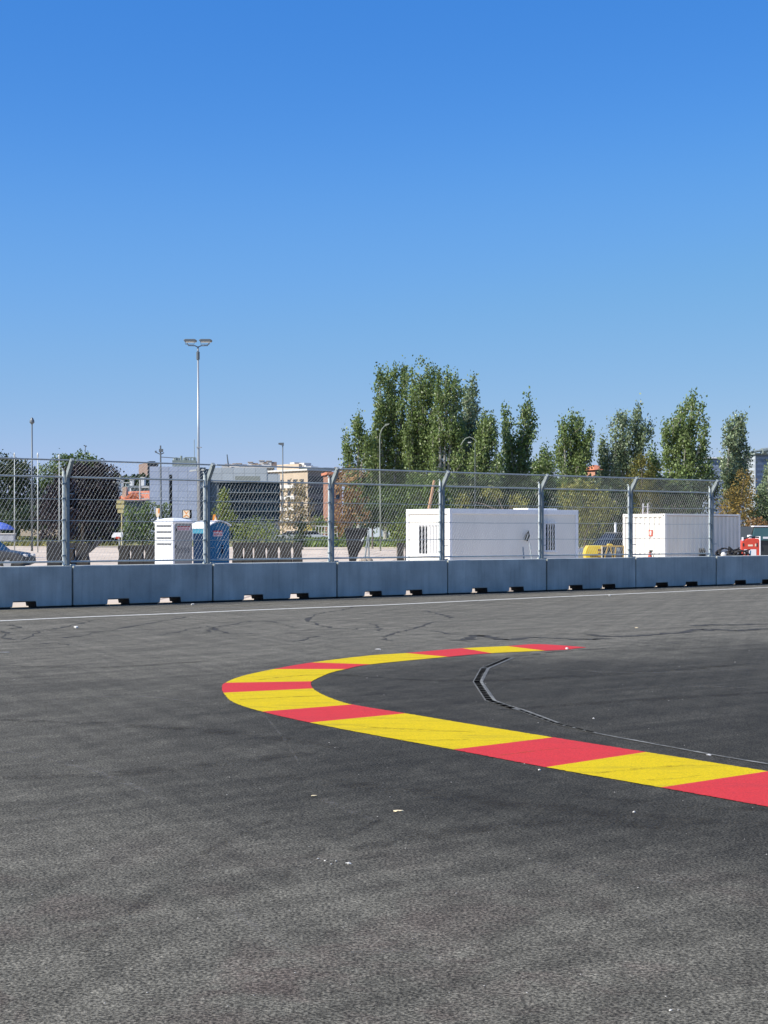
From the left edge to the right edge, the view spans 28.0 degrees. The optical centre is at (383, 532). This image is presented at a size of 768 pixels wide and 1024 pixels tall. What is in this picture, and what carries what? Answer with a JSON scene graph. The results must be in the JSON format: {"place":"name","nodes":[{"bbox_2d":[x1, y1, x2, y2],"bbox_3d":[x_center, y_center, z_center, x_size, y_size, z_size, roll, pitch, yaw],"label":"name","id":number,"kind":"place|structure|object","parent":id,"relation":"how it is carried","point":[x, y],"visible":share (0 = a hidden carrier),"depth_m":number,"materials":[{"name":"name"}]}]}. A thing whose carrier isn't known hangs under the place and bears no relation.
{"place":"outdoors","nodes":[
{"label":"outdoors","id":0,"kind":"place"},
{"bbox_2d":[114,473,148,486],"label":"woodland","id":1,"kind":"object","parent":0,"point":[136,482],"visible":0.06,"depth_m":552.59,"materials":[{"name":"green plant"}]},
{"bbox_2d":[119,480,148,531],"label":"tiled house","id":2,"kind":"structure","parent":0,"point":[126,495],"depth_m":330.19,"materials":[{"name":"orange tile"}]},
{"bbox_2d":[139,461,158,475],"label":"brown tower","id":3,"kind":"structure","parent":0,"point":[144,467],"depth_m":704.71,"materials":[{"name":"brick"}]},
{"bbox_2d":[232,542,243,562],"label":"rubber block","id":4,"kind":"object","parent":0,"point":[238,548],"depth_m":73.75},
{"bbox_2d":[253,542,265,562],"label":"rubber block","id":5,"kind":"object","parent":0,"point":[259,547],"depth_m":73.75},
{"bbox_2d":[266,543,278,561],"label":"rubber block","id":6,"kind":"object","parent":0,"point":[274,546],"depth_m":73.75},
{"bbox_2d":[279,542,291,561],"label":"rubber block","id":7,"kind":"object","parent":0,"point":[286,553],"depth_m":73.75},
{"bbox_2d":[292,542,302,561],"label":"rubber block","id":8,"kind":"object","parent":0,"point":[297,549],"depth_m":73.75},
{"bbox_2d":[8,540,594,547],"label":"grass bank","id":9,"kind":"structure","parent":0,"point":[230,545],"depth_m":206.67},
{"bbox_2d":[0,449,44,539],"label":"tree","id":10,"kind":"object","parent":9,"relation":"on","point":[23,470],"visible":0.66,"depth_m":213.80,"materials":[{"name":"green plant"}]},
{"bbox_2d":[1,536,125,545],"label":"grass","id":11,"kind":"structure","parent":9,"relation":"on","point":[24,541],"depth_m":207.94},
{"bbox_2d":[33,448,107,536],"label":"tree","id":12,"kind":"object","parent":9,"relation":"on","point":[54,468],"visible":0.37,"depth_m":221.05,"materials":[{"name":"green plant"}]},
{"bbox_2d":[310,513,345,536],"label":"shrub","id":13,"kind":"object","parent":9,"relation":"on","point":[321,523],"visible":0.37,"depth_m":249.21,"materials":[{"name":"green plant"}]},
{"bbox_2d":[294,536,405,546],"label":"grass","id":14,"kind":"structure","parent":9,"relation":"on","point":[312,542],"depth_m":193.35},
{"bbox_2d":[338,408,375,527],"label":"poplar tree","id":15,"kind":"object","parent":9,"relation":"on","point":[363,449],"visible":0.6,"depth_m":195.53,"materials":[{"name":"green plant"}]},
{"bbox_2d":[364,355,411,539],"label":"poplar tree","id":16,"kind":"object","parent":9,"relation":"on","point":[388,409],"visible":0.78,"depth_m":199.43,"materials":[{"name":"green plant"}]},
{"bbox_2d":[397,355,441,515],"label":"poplar tree","id":17,"kind":"object","parent":9,"relation":"on","point":[415,440],"visible":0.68,"depth_m":196.95,"materials":[{"name":"green plant"}]},
{"bbox_2d":[424,365,469,508],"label":"poplar tree","id":18,"kind":"object","parent":9,"relation":"on","point":[451,435],"visible":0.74,"depth_m":193.92,"materials":[{"name":"green plant"}]},
{"bbox_2d":[448,370,490,508],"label":"poplar tree","id":19,"kind":"object","parent":9,"relation":"on","point":[469,417],"visible":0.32,"depth_m":201.60,"materials":[{"name":"green plant"}]},
{"bbox_2d":[462,407,506,508],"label":"poplar tree","id":20,"kind":"object","parent":9,"relation":"on","point":[484,437],"visible":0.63,"depth_m":191.09,"materials":[{"name":"green plant"}]},
{"bbox_2d":[498,386,540,507],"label":"poplar tree","id":21,"kind":"object","parent":9,"relation":"on","point":[523,441],"visible":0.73,"depth_m":205.62,"materials":[{"name":"green plant"}]},
{"bbox_2d":[531,437,557,494],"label":"poplar tree","id":22,"kind":"object","parent":9,"relation":"on","point":[545,464],"visible":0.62,"depth_m":214.92,"materials":[{"name":"green plant"}]},
{"bbox_2d":[549,407,596,511],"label":"poplar tree","id":23,"kind":"object","parent":9,"relation":"on","point":[577,461],"visible":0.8,"depth_m":195.24,"materials":[{"name":"green plant"}]},
{"bbox_2d":[595,393,656,526],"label":"poplar tree","id":24,"kind":"object","parent":9,"relation":"on","point":[620,458],"visible":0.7,"depth_m":198.43,"materials":[{"name":"green plant"}]},
{"bbox_2d":[645,439,664,512],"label":"poplar tree","id":25,"kind":"object","parent":9,"relation":"on","point":[653,458],"visible":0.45,"depth_m":203.25,"materials":[{"name":"green plant"}]},
{"bbox_2d":[658,387,715,513],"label":"poplar tree","id":26,"kind":"object","parent":9,"relation":"on","point":[682,439],"visible":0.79,"depth_m":189.16,"materials":[{"name":"green plant"}]},
{"bbox_2d":[715,406,756,516],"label":"poplar tree","id":27,"kind":"object","parent":9,"relation":"on","point":[734,443],"visible":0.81,"depth_m":195.20,"materials":[{"name":"green plant"}]},
{"bbox_2d":[268,462,348,533],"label":"apartment block","id":28,"kind":"structure","parent":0,"point":[314,490],"depth_m":423.11,"materials":[{"name":"grey"}]},
{"bbox_2d":[321,472,341,536],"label":"brick house","id":29,"kind":"structure","parent":0,"point":[325,494],"depth_m":401.86,"materials":[{"name":"orange brick"}]},
{"bbox_2d":[6,546,686,606],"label":"plaza paving","id":30,"kind":"structure","parent":0,"point":[307,552],"depth_m":126.82,"materials":[{"name":"concrete"}]},
{"bbox_2d":[0,533,15,541],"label":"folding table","id":31,"kind":"object","parent":30,"relation":"on","point":[9,538],"visible":0.9,"depth_m":103.75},
{"bbox_2d":[0,542,35,565],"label":"parked car","id":32,"kind":"object","parent":30,"relation":"on","point":[14,557],"visible":0.81,"depth_m":72.99,"materials":[{"name":"grey paint"}]},
{"bbox_2d":[0,504,53,533],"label":"hedge","id":33,"kind":"object","parent":30,"relation":"on","point":[22,514],"visible":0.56,"depth_m":199.40,"materials":[{"name":"green plant"}]},
{"bbox_2d":[30,418,33,550],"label":"street lamp","id":34,"kind":"object","parent":30,"relation":"on","point":[31,421],"visible":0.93,"depth_m":149.93,"materials":[{"name":"grey"}]},
{"bbox_2d":[46,542,61,565],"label":"black crate","id":35,"kind":"object","parent":30,"relation":"on","point":[53,550],"visible":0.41,"depth_m":71.10,"materials":[{"name":"black plastic"}]},
{"bbox_2d":[33,458,124,542],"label":"plum tree","id":36,"kind":"object","parent":30,"relation":"on","point":[88,470],"visible":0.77,"depth_m":190.67,"materials":[{"name":"purple plant"}]},
{"bbox_2d":[75,543,89,564],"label":"rubber block","id":37,"kind":"object","parent":30,"relation":"on","point":[85,546],"depth_m":73.75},
{"bbox_2d":[70,538,101,563],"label":"black beam","id":38,"kind":"structure","parent":30,"relation":"on","point":[86,552],"depth_m":71.89,"materials":[{"name":"metal"}]},
{"bbox_2d":[118,545,130,564],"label":"rubber block","id":39,"kind":"object","parent":30,"relation":"on","point":[124,551],"depth_m":73.75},
{"bbox_2d":[130,545,143,563],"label":"rubber block","id":40,"kind":"object","parent":30,"relation":"on","point":[138,555],"depth_m":73.75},
{"bbox_2d":[120,528,154,544],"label":"hedge","id":41,"kind":"object","parent":30,"relation":"on","point":[140,536],"visible":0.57,"depth_m":159.71,"materials":[{"name":"green plant"}]},
{"bbox_2d":[117,501,170,544],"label":"tree","id":42,"kind":"object","parent":30,"relation":"on","point":[145,518],"visible":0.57,"depth_m":164.50,"materials":[{"name":"green plant"}]},
{"bbox_2d":[144,545,154,563],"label":"rubber block","id":43,"kind":"object","parent":30,"relation":"on","point":[149,553],"depth_m":73.75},
{"bbox_2d":[155,445,172,518],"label":"camera mast","id":44,"kind":"object","parent":30,"relation":"on","point":[160,450],"visible":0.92,"depth_m":104.95,"materials":[{"name":"grey"}]},
{"bbox_2d":[154,517,192,563],"bbox_3d":[-8.253,0.547,60.269,1.186,2.286,1.122,0,0,40],"label":"portable toilet","id":45,"kind":"object","parent":30,"relation":"on","point":[161,532],"visible":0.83,"depth_m":59.88,"materials":[{"name":"white plastic"}]},
{"bbox_2d":[175,523,191,563],"bbox_3d":[-7.801,0.657,59.920,0.058,2.026,0.882,0,0,40],"label":"door","id":46,"kind":"structure","parent":45,"relation":"in","point":[183,530],"depth_m":59.92,"materials":[{"name":"grey plastic"}]},
{"bbox_2d":[184,339,211,520],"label":"floodlight mast","id":47,"kind":"object","parent":30,"relation":"on","point":[208,341],"visible":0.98,"depth_m":99.94,"materials":[{"name":"metal"}]},
{"bbox_2d":[192,520,231,563],"bbox_3d":[-7.054,0.602,62.785,1.123,2.177,1.256,0,0,-44],"label":"portable toilet","id":48,"kind":"object","parent":30,"relation":"on","point":[213,527],"visible":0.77,"depth_m":62.46,"materials":[{"name":"blue plastic"}]},
{"bbox_2d":[193,533,202,563],"bbox_3d":[-7.459,0.824,62.463,0.024,1.572,0.916,0,0,-44],"label":"doorway","id":49,"kind":"structure","parent":48,"relation":"in","point":[195,554],"depth_m":62.58,"materials":[{"name":"blue plastic"}]},
{"bbox_2d":[210,486,237,532],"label":"tree","id":50,"kind":"object","parent":30,"relation":"on","point":[220,507],"visible":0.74,"depth_m":129.88,"materials":[{"name":"green plant"}]},
{"bbox_2d":[243,542,252,562],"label":"rubber block","id":51,"kind":"object","parent":30,"relation":"on","point":[247,546],"depth_m":73.75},
{"bbox_2d":[233,515,281,551],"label":"shrub","id":52,"kind":"object","parent":30,"relation":"on","point":[270,527],"visible":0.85,"depth_m":117.89,"materials":[{"name":"green plant"}]},
{"bbox_2d":[229,531,299,547],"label":"hedge","id":53,"kind":"object","parent":30,"relation":"on","point":[277,541],"visible":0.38,"depth_m":124.85,"materials":[{"name":"green plant"}]},
{"bbox_2d":[275,478,317,532],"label":"tree","id":54,"kind":"object","parent":30,"relation":"on","point":[302,511],"visible":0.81,"depth_m":164.88,"materials":[{"name":"green plant"}]},
{"bbox_2d":[292,516,312,549],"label":"shrub","id":55,"kind":"object","parent":30,"relation":"on","point":[302,539],"visible":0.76,"depth_m":161.89,"materials":[{"name":"green plant"}]},
{"bbox_2d":[334,465,371,539],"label":"tree","id":56,"kind":"object","parent":30,"relation":"on","point":[349,493],"visible":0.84,"depth_m":149.87,"materials":[{"name":"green plant"}]},
{"bbox_2d":[344,528,368,560],"bbox_3d":[-1.144,0.811,64.000,1.040,1.997,0.840,0,0,0],"label":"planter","id":57,"kind":"object","parent":30,"relation":"on","point":[356,533],"visible":0.85,"depth_m":63.70,"materials":[{"name":"concrete"}]},
{"bbox_2d":[355,494,401,548],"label":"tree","id":58,"kind":"object","parent":30,"relation":"on","point":[376,515],"visible":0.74,"depth_m":171.67,"materials":[{"name":"green plant"}]},
{"bbox_2d":[379,424,388,550],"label":"curved lamp","id":59,"kind":"object","parent":30,"relation":"on","point":[380,483],"visible":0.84,"depth_m":149.96,"materials":[{"name":"grey"}]},
{"bbox_2d":[385,516,405,558],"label":"shrub","id":60,"kind":"object","parent":30,"relation":"on","point":[403,524],"visible":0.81,"depth_m":104.94,"materials":[{"name":"green plant"}]},
{"bbox_2d":[368,473,465,531],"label":"tree","id":61,"kind":"object","parent":30,"relation":"on","point":[403,490],"visible":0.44,"depth_m":177.67,"materials":[{"name":"green plant"}]},
{"bbox_2d":[446,473,535,508],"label":"tree","id":62,"kind":"object","parent":30,"relation":"on","point":[476,496],"visible":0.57,"depth_m":175.20,"materials":[{"name":"green plant"}]},
{"bbox_2d":[452,485,529,508],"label":"shrub","id":63,"kind":"object","parent":30,"relation":"on","point":[466,501],"visible":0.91,"depth_m":163.86,"materials":[{"name":"green plant"}]},
{"bbox_2d":[406,508,577,559],"bbox_3d":[3.822,0.475,53.289,6.033,2.630,2.397,0,0,-38],"label":"site cabin","id":64,"kind":"object","parent":30,"relation":"on","point":[501,517],"visible":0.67,"depth_m":52.08,"materials":[{"name":"white metal"}]},
{"bbox_2d":[416,524,438,555],"bbox_3d":[1.519,0.249,51.448,0.101,1.062,1.320,0,0,-38],"label":"window","id":65,"kind":"structure","parent":64,"relation":"in","point":[427,527],"depth_m":51.46,"materials":[{"name":"white metal"}]},
{"bbox_2d":[544,522,557,551],"bbox_3d":[5.800,0.159,53.485,0.619,1.042,0.100,0,0,-38],"label":"window","id":66,"kind":"structure","parent":64,"relation":"in","point":[552,525],"depth_m":53.45,"materials":[{"name":"white metal"}]},
{"bbox_2d":[513,473,560,509],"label":"shrub","id":67,"kind":"object","parent":30,"relation":"on","point":[535,497],"visible":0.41,"depth_m":173.74,"materials":[{"name":"green plant"}]},
{"bbox_2d":[554,472,621,547],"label":"tree","id":68,"kind":"object","parent":30,"relation":"on","point":[584,510],"visible":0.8,"depth_m":157.61,"materials":[{"name":"green plant"}]},
{"bbox_2d":[578,532,622,557],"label":"off road car","id":69,"kind":"object","parent":30,"relation":"on","point":[604,537],"visible":0.09,"depth_m":87.36,"materials":[{"name":"grey paint"}]},
{"bbox_2d":[578,474,628,548],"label":"tree","id":70,"kind":"object","parent":30,"relation":"on","point":[618,487],"visible":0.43,"depth_m":167.40,"materials":[{"name":"green plant"}]},
{"bbox_2d":[583,544,623,557],"bbox_3d":[8.174,1.111,57.369,1.441,1.398,0.762,0,0,0],"label":"generator","id":71,"kind":"object","parent":30,"relation":"on","point":[600,548],"visible":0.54,"depth_m":57.00,"materials":[{"name":"yellow paint"}]},
{"bbox_2d":[618,454,664,513],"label":"conifer tree","id":72,"kind":"object","parent":30,"relation":"on","point":[643,475],"visible":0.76,"depth_m":171.84,"materials":[{"name":"green plant"}]},
{"bbox_2d":[623,514,739,556],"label":"shipping container","id":73,"kind":"object","parent":30,"relation":"on","point":[726,530],"visible":0.56,"depth_m":65.14,"materials":[{"name":"metal"}]},
{"bbox_2d":[643,469,722,513],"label":"tree","id":74,"kind":"object","parent":30,"relation":"on","point":[704,487],"visible":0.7,"depth_m":173.30,"materials":[{"name":"green plant"}]},
{"bbox_2d":[715,547,750,555],"bbox_3d":[14.600,1.200,64.501,1.595,1.220,0.799,0,0,0],"label":"hose pile","id":75,"kind":"object","parent":30,"relation":"on","point":[731,552],"visible":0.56,"depth_m":64.35,"materials":[{"name":"black rubber"}]},
{"bbox_2d":[714,468,760,526],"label":"conifer tree","id":76,"kind":"object","parent":30,"relation":"on","point":[739,503],"visible":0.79,"depth_m":149.77,"materials":[{"name":"green plant"}]},
{"bbox_2d":[740,536,760,555],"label":"compressor","id":77,"kind":"object","parent":30,"relation":"on","point":[752,544],"visible":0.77,"depth_m":71.00,"materials":[{"name":"red paint"}]},
{"bbox_2d":[740,526,767,554],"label":"van","id":78,"kind":"object","parent":30,"relation":"on","point":[761,531],"visible":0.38,"depth_m":76.06,"materials":[{"name":"grey"}]},
{"bbox_2d":[741,489,767,526],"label":"shrub","id":79,"kind":"object","parent":30,"relation":"on","point":[759,508],"visible":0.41,"depth_m":161.48,"materials":[{"name":"green plant"}]},
{"bbox_2d":[753,459,767,521],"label":"poplar tree","id":80,"kind":"object","parent":30,"relation":"on","point":[763,485],"visible":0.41,"depth_m":176.51,"materials":[{"name":"green plant"}]},
{"bbox_2d":[0,583,767,1023],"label":"road","id":81,"kind":"structure","parent":0,"point":[118,847],"depth_m":9.53,"materials":[{"name":"asphalt"}]},
{"bbox_2d":[0,564,71,608],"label":"barrier block","id":82,"kind":"structure","parent":81,"relation":"on","point":[41,586],"depth_m":36.83,"materials":[{"name":"concrete"}]},
{"bbox_2d":[0,457,74,565],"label":"catch fence bay","id":83,"kind":"object","parent":82,"relation":"on","point":[65,519],"visible":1,"depth_m":37.29,"materials":[{"name":"silver metal"}]},
{"bbox_2d":[70,563,211,606],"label":"barrier block","id":84,"kind":"structure","parent":81,"relation":"on","point":[126,584],"depth_m":38.59,"materials":[{"name":"concrete"}]},
{"bbox_2d":[70,460,215,563],"bbox_3d":[-6.000,-0.497,38.707,4.084,2.612,0.438,0,0,-38],"label":"catch fence bay","id":85,"kind":"object","parent":84,"relation":"on","point":[206,480],"visible":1,"depth_m":39.07,"materials":[{"name":"silver metal"}]},
{"bbox_2d":[2,607,455,644],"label":"road cracks","id":86,"kind":"object","parent":81,"relation":"on","point":[305,619],"visible":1,"depth_m":28.95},
{"bbox_2d":[209,561,335,601],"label":"barrier block","id":87,"kind":"structure","parent":81,"relation":"on","point":[232,582],"depth_m":41.05,"materials":[{"name":"concrete"}]},
{"bbox_2d":[210,464,339,561],"bbox_3d":[-2.856,-0.497,41.179,4.084,2.612,0.438,0,0,-38],"label":"catch fence bay","id":88,"kind":"object","parent":87,"relation":"on","point":[330,521],"visible":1,"depth_m":41.45,"materials":[{"name":"silver metal"}]},
{"bbox_2d":[1,587,767,620],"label":"road line","id":89,"kind":"object","parent":81,"relation":"on","point":[364,605],"visible":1,"depth_m":37.54,"materials":[{"name":"white paint"}]},
{"bbox_2d":[333,559,446,597],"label":"barrier block","id":90,"kind":"structure","parent":81,"relation":"on","point":[355,579],"depth_m":43.51,"materials":[{"name":"concrete"}]},
{"bbox_2d":[334,468,450,559],"bbox_3d":[0.289,-0.497,43.651,4.084,2.612,0.438,0,0,-38],"label":"catch fence bay","id":91,"kind":"object","parent":90,"relation":"on","point":[441,521],"visible":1,"depth_m":44.10,"materials":[{"name":"silver metal"}]},
{"bbox_2d":[222,644,767,805],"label":"painted kerb","id":92,"kind":"structure","parent":81,"relation":"on","point":[289,692],"depth_m":13.61,"materials":[{"name":"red paint"}]},
{"bbox_2d":[445,558,545,593],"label":"barrier block","id":93,"kind":"structure","parent":81,"relation":"on","point":[493,576],"depth_m":46.02,"materials":[{"name":"concrete"}]},
{"bbox_2d":[445,472,549,558],"bbox_3d":[3.433,-0.497,46.124,4.084,2.612,0.438,0,0,-38],"label":"catch fence bay","id":94,"kind":"object","parent":93,"relation":"on","point":[540,519],"visible":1,"depth_m":46.53,"materials":[{"name":"silver metal"}]},
{"bbox_2d":[543,556,634,590],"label":"barrier block","id":95,"kind":"structure","parent":81,"relation":"on","point":[563,574],"depth_m":48.46,"materials":[{"name":"concrete"}]},
{"bbox_2d":[544,475,638,557],"bbox_3d":[6.578,-0.497,48.596,4.084,2.612,0.438,0,0,-38],"label":"catch fence bay","id":96,"kind":"object","parent":95,"relation":"on","point":[629,523],"visible":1,"depth_m":48.99,"materials":[{"name":"silver metal"}]},
{"bbox_2d":[461,624,767,640],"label":"asphalt seam","id":97,"kind":"object","parent":81,"relation":"on","point":[496,638],"visible":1,"depth_m":26.98,"materials":[{"name":"asphalt"}]},
{"bbox_2d":[473,658,767,763],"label":"slot drain","id":98,"kind":"object","parent":81,"relation":"on","point":[482,688],"visible":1,"depth_m":16.62,"materials":[{"name":"metal"}]},
{"bbox_2d":[632,555,715,587],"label":"barrier block","id":99,"kind":"structure","parent":81,"relation":"on","point":[679,571],"depth_m":50.95,"materials":[{"name":"concrete"}]},
{"bbox_2d":[633,478,719,555],"bbox_3d":[9.722,-0.497,51.068,4.084,2.612,0.438,0,0,-38],"label":"catch fence bay","id":100,"kind":"object","parent":99,"relation":"on","point":[711,518],"visible":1,"depth_m":51.44,"materials":[{"name":"silver metal"}]},
{"bbox_2d":[713,555,767,585],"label":"barrier block","id":101,"kind":"structure","parent":81,"relation":"on","point":[744,570],"depth_m":53.08,"materials":[{"name":"concrete"}]},
{"bbox_2d":[0,0,767,518],"label":"sky","id":102,"kind":"structure","parent":0,"point":[566,201],"materials":[{"name":"blue"}]},
{"bbox_2d":[681,457,744,526],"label":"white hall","id":103,"kind":"structure","parent":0,"point":[715,459],"depth_m":300.19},
{"bbox_2d":[744,447,767,525],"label":"clad tower","id":104,"kind":"structure","parent":0,"point":[760,458],"depth_m":250.27,"materials":[{"name":"grey"}]},
{"label":"ground","id":105,"kind":"structure","parent":0,"visible":0},
{"bbox_2d":[0,517,122,536],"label":"woodland","id":106,"kind":"object","parent":105,"relation":"on","point":[11,531],"visible":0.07,"depth_m":289.86,"materials":[{"name":"green plant"}]},
{"bbox_2d":[34,519,133,545],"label":"hedge","id":107,"kind":"object","parent":105,"relation":"on","point":[73,533],"visible":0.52,"depth_m":195.42,"materials":[{"name":"green plant"}]},
{"bbox_2d":[149,440,210,539],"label":"office building","id":108,"kind":"structure","parent":105,"relation":"on","point":[177,496],"depth_m":260.58,"materials":[{"name":"white glass"}]},
{"bbox_2d":[211,468,279,539],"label":"glass building","id":109,"kind":"structure","parent":105,"relation":"on","point":[260,474],"depth_m":262.83,"materials":[{"name":"grey"}]},
{"bbox_2d":[222,460,276,470],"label":"apartment row","id":110,"kind":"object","parent":105,"relation":"on","point":[266,463],"visible":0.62,"depth_m":460.87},
{"bbox_2d":[341,473,672,538],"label":"woodland","id":111,"kind":"object","parent":105,"relation":"on","point":[556,481],"visible":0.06,"depth_m":320.54,"materials":[{"name":"green plant"}]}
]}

